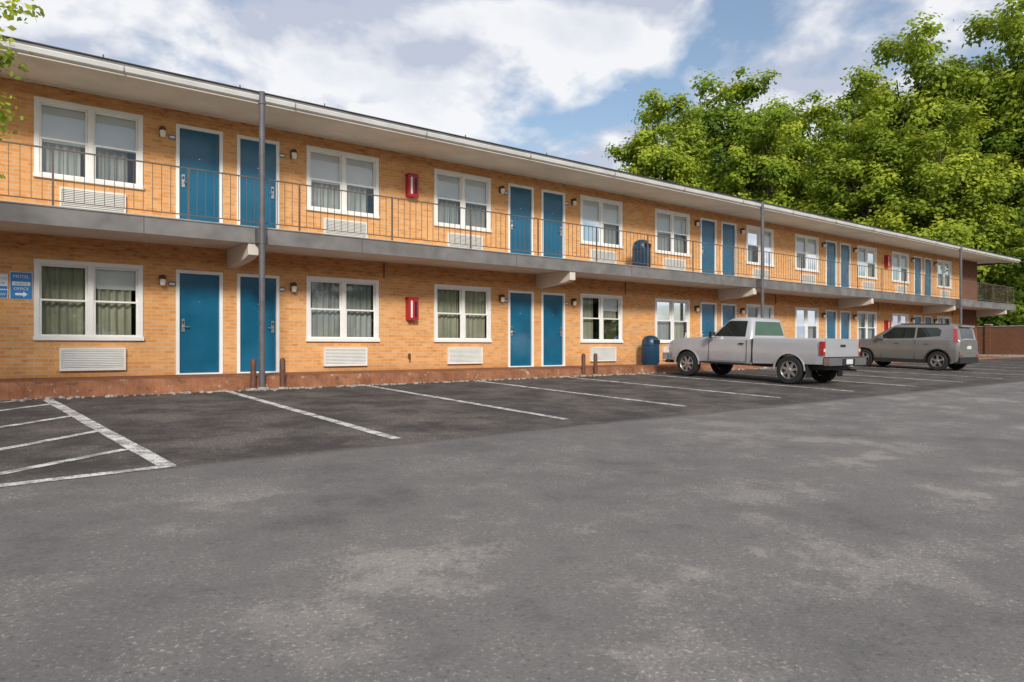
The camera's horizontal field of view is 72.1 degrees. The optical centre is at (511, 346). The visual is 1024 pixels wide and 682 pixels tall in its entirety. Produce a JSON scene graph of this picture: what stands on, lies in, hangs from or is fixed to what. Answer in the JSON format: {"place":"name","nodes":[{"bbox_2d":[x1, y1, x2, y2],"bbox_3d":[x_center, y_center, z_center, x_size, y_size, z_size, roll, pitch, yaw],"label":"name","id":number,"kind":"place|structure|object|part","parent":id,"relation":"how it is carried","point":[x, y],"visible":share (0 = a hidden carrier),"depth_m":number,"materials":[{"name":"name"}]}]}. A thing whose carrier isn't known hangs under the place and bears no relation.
{"place":"outdoors","nodes":[
{"label":"outdoors","id":0,"kind":"place"},
{"bbox_2d":[0,356,1019,399],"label":"sidewalk","id":1,"kind":"structure","parent":0,"point":[32,388],"depth_m":14.11,"materials":[{"name":"red painted concrete"}]},
{"bbox_2d":[80,147,948,372],"bbox_3d":[4.415,-2.143,23.781,54.900,5.435,0.001,0,0,-38],"label":"interior backing","id":2,"kind":"object","parent":1,"relation":"on","point":[370,210],"depth_m":17.67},
{"bbox_2d":[641,335,659,364],"bbox_3d":[4.372,0.110,22.203,0.566,0.930,0.568,0,0,-38],"label":"trash can","id":3,"kind":"object","parent":1,"relation":"on","point":[650,344],"visible":1,"depth_m":21.98,"materials":[{"name":"blue plastic"}]},
{"bbox_2d":[0,357,1023,681],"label":"parking lot","id":4,"kind":"structure","parent":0,"point":[860,529],"depth_m":4.44,"materials":[{"name":"grey asphalt"}]},
{"bbox_2d":[250,358,256,389],"bbox_3d":[-4.989,0.559,13.565,0.169,0.660,0.169,0,0,-38],"label":"bollard","id":5,"kind":"object","parent":4,"relation":"on","point":[253,374],"visible":0.77,"depth_m":13.52,"materials":[{"name":"metal"}]},
{"bbox_2d":[279,358,285,388],"bbox_3d":[-4.538,0.556,13.914,0.169,0.660,0.169,0,0,-38],"label":"bollard","id":6,"kind":"object","parent":4,"relation":"on","point":[282,373],"visible":0.8,"depth_m":13.87,"materials":[{"name":"metal"}]},
{"bbox_2d":[0,367,776,401],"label":"curb rubble","id":7,"kind":"object","parent":4,"relation":"on","point":[112,395],"visible":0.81,"depth_m":14.62,"materials":[{"name":"concrete"}]},
{"bbox_2d":[0,361,1016,486],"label":"parking lines","id":8,"kind":"object","parent":4,"relation":"on","point":[158,461],"visible":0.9,"depth_m":8.58,"materials":[{"name":"paint"}]},
{"bbox_2d":[581,353,586,375],"bbox_3d":[1.922,0.515,18.916,0.169,0.660,0.169,0,0,-38],"label":"bollard","id":9,"kind":"object","parent":4,"relation":"on","point":[583,364],"visible":0.77,"depth_m":18.87,"materials":[{"name":"metal"}]},
{"bbox_2d":[593,353,597,375],"bbox_3d":[2.277,0.513,19.191,0.169,0.660,0.169,0,0,-38],"label":"bollard","id":10,"kind":"object","parent":4,"relation":"on","point":[595,364],"visible":0.77,"depth_m":19.14,"materials":[{"name":"metal"}]},
{"bbox_2d":[662,317,865,383],"bbox_3d":[6.566,-0.005,18.749,2.150,1.749,5.090,0,2,-38],"label":"pickup truck","id":11,"kind":"object","parent":4,"relation":"on","point":[748,341],"visible":1,"depth_m":18.01,"materials":[{"name":"silver metal"}]},
{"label":"windows","id":12,"kind":"part","parent":11,"relation":"part of","materials":[{"name":"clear glass"}]},
{"bbox_2d":[858,323,978,370],"bbox_3d":[14.620,-0.027,26.004,2.010,1.634,4.125,0,2,-38],"label":"hatchback car","id":13,"kind":"object","parent":4,"relation":"on","point":[938,347],"visible":0.89,"depth_m":24.84,"materials":[{"name":"grey paint"}]},
{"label":"windows","id":14,"kind":"part","parent":13,"relation":"part of","materials":[{"name":"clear glass"}]},
{"bbox_2d":[0,0,1023,178],"label":"sky","id":15,"kind":"structure","parent":0,"point":[558,78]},
{"bbox_2d":[994,356,1023,356],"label":"side yard","id":16,"kind":"structure","parent":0,"point":[1008,356],"depth_m":42.94,"materials":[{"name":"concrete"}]},
{"bbox_3d":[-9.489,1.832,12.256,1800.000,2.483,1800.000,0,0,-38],"label":"ground","id":17,"kind":"structure","parent":0,"visible":0},
{"bbox_2d":[0,0,44,178],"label":"young tree","id":18,"kind":"object","parent":17,"relation":"on","point":[7,58],"visible":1,"depth_m":8.18,"materials":[{"name":"green plant"}]},
{"bbox_2d":[0,76,976,378],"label":"walls","id":19,"kind":"structure","parent":17,"relation":"on","point":[24,352],"depth_m":16.93,"materials":[{"name":"orange brick"}]},
{"bbox_2d":[0,274,7,298],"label":"parking rules sign","id":20,"kind":"object","parent":19,"relation":"attached to","point":[3,285],"visible":1,"depth_m":12.56,"materials":[{"name":"white metal"}]},
{"bbox_2d":[10,271,32,299],"bbox_3d":[-8.873,-1.100,12.717,0.340,0.500,0.024,0,0,-38],"label":"office direction sign","id":21,"kind":"object","parent":19,"relation":"attached to","point":[21,285],"visible":1,"depth_m":12.71,"materials":[{"name":"blue metal"}]},
{"bbox_2d":[405,173,418,197],"bbox_3d":[-2.497,-4.014,17.549,0.299,0.572,0.189,0,0,-38],"label":"fire extinguisher cabinet","id":22,"kind":"object","parent":19,"relation":"attached to","point":[412,185],"visible":1,"depth_m":17.49,"materials":[{"name":"red metal"}]},
{"bbox_2d":[405,297,418,319],"bbox_3d":[-2.497,-0.944,17.549,0.299,0.572,0.189,0,0,-38],"label":"fire extinguisher cabinet","id":23,"kind":"object","parent":19,"relation":"attached to","point":[411,308],"visible":1,"depth_m":17.48,"materials":[{"name":"red metal"}]},
{"bbox_2d":[0,74,976,315],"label":"wall trim","id":24,"kind":"structure","parent":19,"relation":"attached to","point":[48,84],"depth_m":17.16,"materials":[{"name":"paint"}]},
{"bbox_2d":[33,96,950,374],"bbox_3d":[4.104,-2.000,22.787,49.520,5.150,0.130,0,0,-38],"label":"window and door frames","id":25,"kind":"structure","parent":19,"relation":"attached to","point":[89,300],"depth_m":16.64,"materials":[{"name":"white plastic"}]},
{"bbox_2d":[583,220,948,338],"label":"window panes","id":26,"kind":"object","parent":25,"relation":"in","point":[611,329],"visible":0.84,"depth_m":26.66,"materials":[{"name":"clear glass"}]},
{"bbox_2d":[42,105,947,339],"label":"curtains","id":27,"kind":"object","parent":19,"relation":"attached to","point":[67,318],"visible":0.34,"depth_m":16.41,"materials":[{"name":"grey fabric"}]},
{"bbox_2d":[59,186,949,370],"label":"air conditioner grilles","id":28,"kind":"object","parent":19,"relation":"attached to","point":[81,359],"visible":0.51,"depth_m":16.41,"materials":[{"name":"white metal"}]},
{"bbox_2d":[0,140,1013,304],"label":"balcony railing","id":29,"kind":"object","parent":19,"relation":"attached to","point":[538,219],"visible":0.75,"depth_m":16.96,"materials":[{"name":"black metal"}]},
{"bbox_2d":[0,49,1018,263],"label":"roof deck","id":30,"kind":"structure","parent":19,"relation":"on","point":[76,76],"depth_m":16.20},
{"bbox_2d":[0,35,1020,265],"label":"gutter and drip edge","id":31,"kind":"object","parent":30,"relation":"attached to","point":[54,52],"visible":0.98,"depth_m":15.36,"materials":[{"name":"metal"}]},
{"bbox_2d":[159,126,937,322],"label":"wall lanterns","id":32,"kind":"object","parent":19,"relation":"attached to","point":[162,278],"depth_m":19.24,"materials":[{"name":"brown metal"}]},
{"bbox_2d":[180,128,930,372],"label":"doors","id":33,"kind":"structure","parent":19,"relation":"attached to","point":[199,344],"depth_m":15.36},
{"bbox_2d":[181,159,916,338],"bbox_3d":[4.096,-2.101,22.767,44.442,3.592,0.069,0,0,-38],"label":"door hardware","id":34,"kind":"object","parent":33,"relation":"attached to","point":[183,182],"depth_m":15.52,"materials":[{"name":"metal"}]},
{"bbox_2d":[227,243,1006,316],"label":"support beams","id":35,"kind":"structure","parent":19,"relation":"attached to","point":[238,256],"depth_m":20.07,"materials":[{"name":"white concrete"}]},
{"bbox_2d":[0,200,1012,309],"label":"balcony slab","id":36,"kind":"structure","parent":35,"relation":"on","point":[93,233],"depth_m":16.09,"materials":[{"name":"grey concrete"}]},
{"bbox_2d":[0,201,1015,310],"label":"balcony fascia","id":37,"kind":"structure","parent":36,"relation":"attached to","point":[19,212],"depth_m":15.46,"materials":[{"name":"grey concrete"}]},
{"bbox_2d":[632,240,650,266],"bbox_3d":[3.996,-2.831,21.709,0.566,0.930,0.568,0,0,-38],"label":"trash can","id":38,"kind":"object","parent":36,"relation":"on","point":[640,252],"visible":0.62,"depth_m":21.48,"materials":[{"name":"blue plastic"}]},
{"bbox_2d":[884,255,890,267],"bbox_3d":[17.729,-4.014,33.210,0.299,0.572,0.189,0,0,-38],"label":"fire extinguisher cabinet","id":39,"kind":"object","parent":19,"relation":"attached to","point":[887,261],"visible":1,"depth_m":33.14,"materials":[{"name":"red metal"}]},
{"bbox_2d":[884,320,890,330],"bbox_3d":[17.729,-0.944,33.210,0.299,0.572,0.189,0,0,-38],"label":"fire extinguisher cabinet","id":40,"kind":"object","parent":19,"relation":"attached to","point":[887,324],"visible":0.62,"depth_m":33.14,"materials":[{"name":"red metal"}]},
{"bbox_2d":[255,91,962,389],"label":"support poles","id":41,"kind":"object","parent":17,"relation":"on","point":[260,235],"visible":0.87,"depth_m":13.67,"materials":[{"name":"grey metal"}]},
{"bbox_2d":[602,88,713,190],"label":"deciduous tree","id":42,"kind":"object","parent":17,"relation":"on","point":[646,153],"visible":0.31,"depth_m":58.37,"materials":[{"name":"green plant"}]},
{"bbox_2d":[655,101,725,183],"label":"deciduous tree","id":43,"kind":"object","parent":17,"relation":"on","point":[674,125],"visible":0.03,"depth_m":70.91,"materials":[{"name":"green plant"}]},
{"bbox_2d":[684,66,821,205],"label":"deciduous tree","id":44,"kind":"object","parent":17,"relation":"on","point":[742,91],"visible":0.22,"depth_m":62.69,"materials":[{"name":"green plant"}]},
{"bbox_2d":[707,102,824,213],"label":"deciduous tree","id":45,"kind":"object","parent":17,"relation":"on","point":[749,171],"visible":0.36,"depth_m":57.90,"materials":[{"name":"green plant"}]},
{"bbox_2d":[758,91,822,187],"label":"deciduous tree","id":46,"kind":"object","parent":17,"relation":"on","point":[802,101],"visible":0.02,"depth_m":77.45,"materials":[{"name":"green plant"}]},
{"bbox_2d":[778,59,911,219],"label":"deciduous tree","id":47,"kind":"object","parent":17,"relation":"on","point":[826,115],"visible":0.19,"depth_m":61.16,"materials":[{"name":"green plant"}]},
{"bbox_2d":[802,106,928,232],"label":"deciduous tree","id":48,"kind":"object","parent":17,"relation":"on","point":[846,193],"visible":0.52,"depth_m":53.38,"materials":[{"name":"green plant"}]},
{"bbox_2d":[845,75,912,179],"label":"deciduous tree","id":49,"kind":"object","parent":17,"relation":"on","point":[889,89],"depth_m":73.27,"materials":[{"name":"green plant"}]},
{"bbox_2d":[841,7,996,226],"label":"deciduous tree","id":50,"kind":"object","parent":17,"relation":"on","point":[928,95],"visible":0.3,"depth_m":59.80,"materials":[{"name":"green plant"}]},
{"bbox_2d":[854,94,1023,287],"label":"deciduous tree","id":51,"kind":"object","parent":17,"relation":"on","point":[969,176],"visible":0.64,"depth_m":48.59,"materials":[{"name":"green plant"}]},
{"bbox_2d":[922,48,1008,141],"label":"deciduous tree","id":52,"kind":"object","parent":17,"relation":"on","point":[985,61],"visible":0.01,"depth_m":62.97,"materials":[{"name":"green plant"}]},
{"bbox_2d":[921,115,1023,253],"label":"deciduous tree","id":53,"kind":"object","parent":17,"relation":"on","point":[1003,142],"visible":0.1,"depth_m":55.77,"materials":[{"name":"green plant"}]},
{"bbox_2d":[931,0,1023,239],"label":"deciduous tree","id":54,"kind":"object","parent":17,"relation":"on","point":[1010,30],"visible":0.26,"depth_m":57.36,"materials":[{"name":"green plant"}]},
{"bbox_2d":[973,63,1023,240],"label":"deciduous tree","id":55,"kind":"object","parent":17,"relation":"on","point":[1018,123],"visible":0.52,"depth_m":54.99,"materials":[{"name":"green plant"}]},
{"bbox_2d":[975,222,1023,322],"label":"tree","id":56,"kind":"object","parent":17,"relation":"on","point":[1018,295],"visible":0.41,"depth_m":47.03,"materials":[{"name":"green plant"}]},
{"bbox_2d":[977,324,1023,355],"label":"boundary wall","id":57,"kind":"structure","parent":17,"relation":"on","point":[1000,340],"depth_m":44.09,"materials":[{"name":"brick"}]},
{"bbox_2d":[977,243,1023,325],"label":"undergrowth","id":58,"kind":"object","parent":17,"relation":"on","point":[1017,318],"visible":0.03,"depth_m":46.26,"materials":[{"name":"green plant"}]}
]}

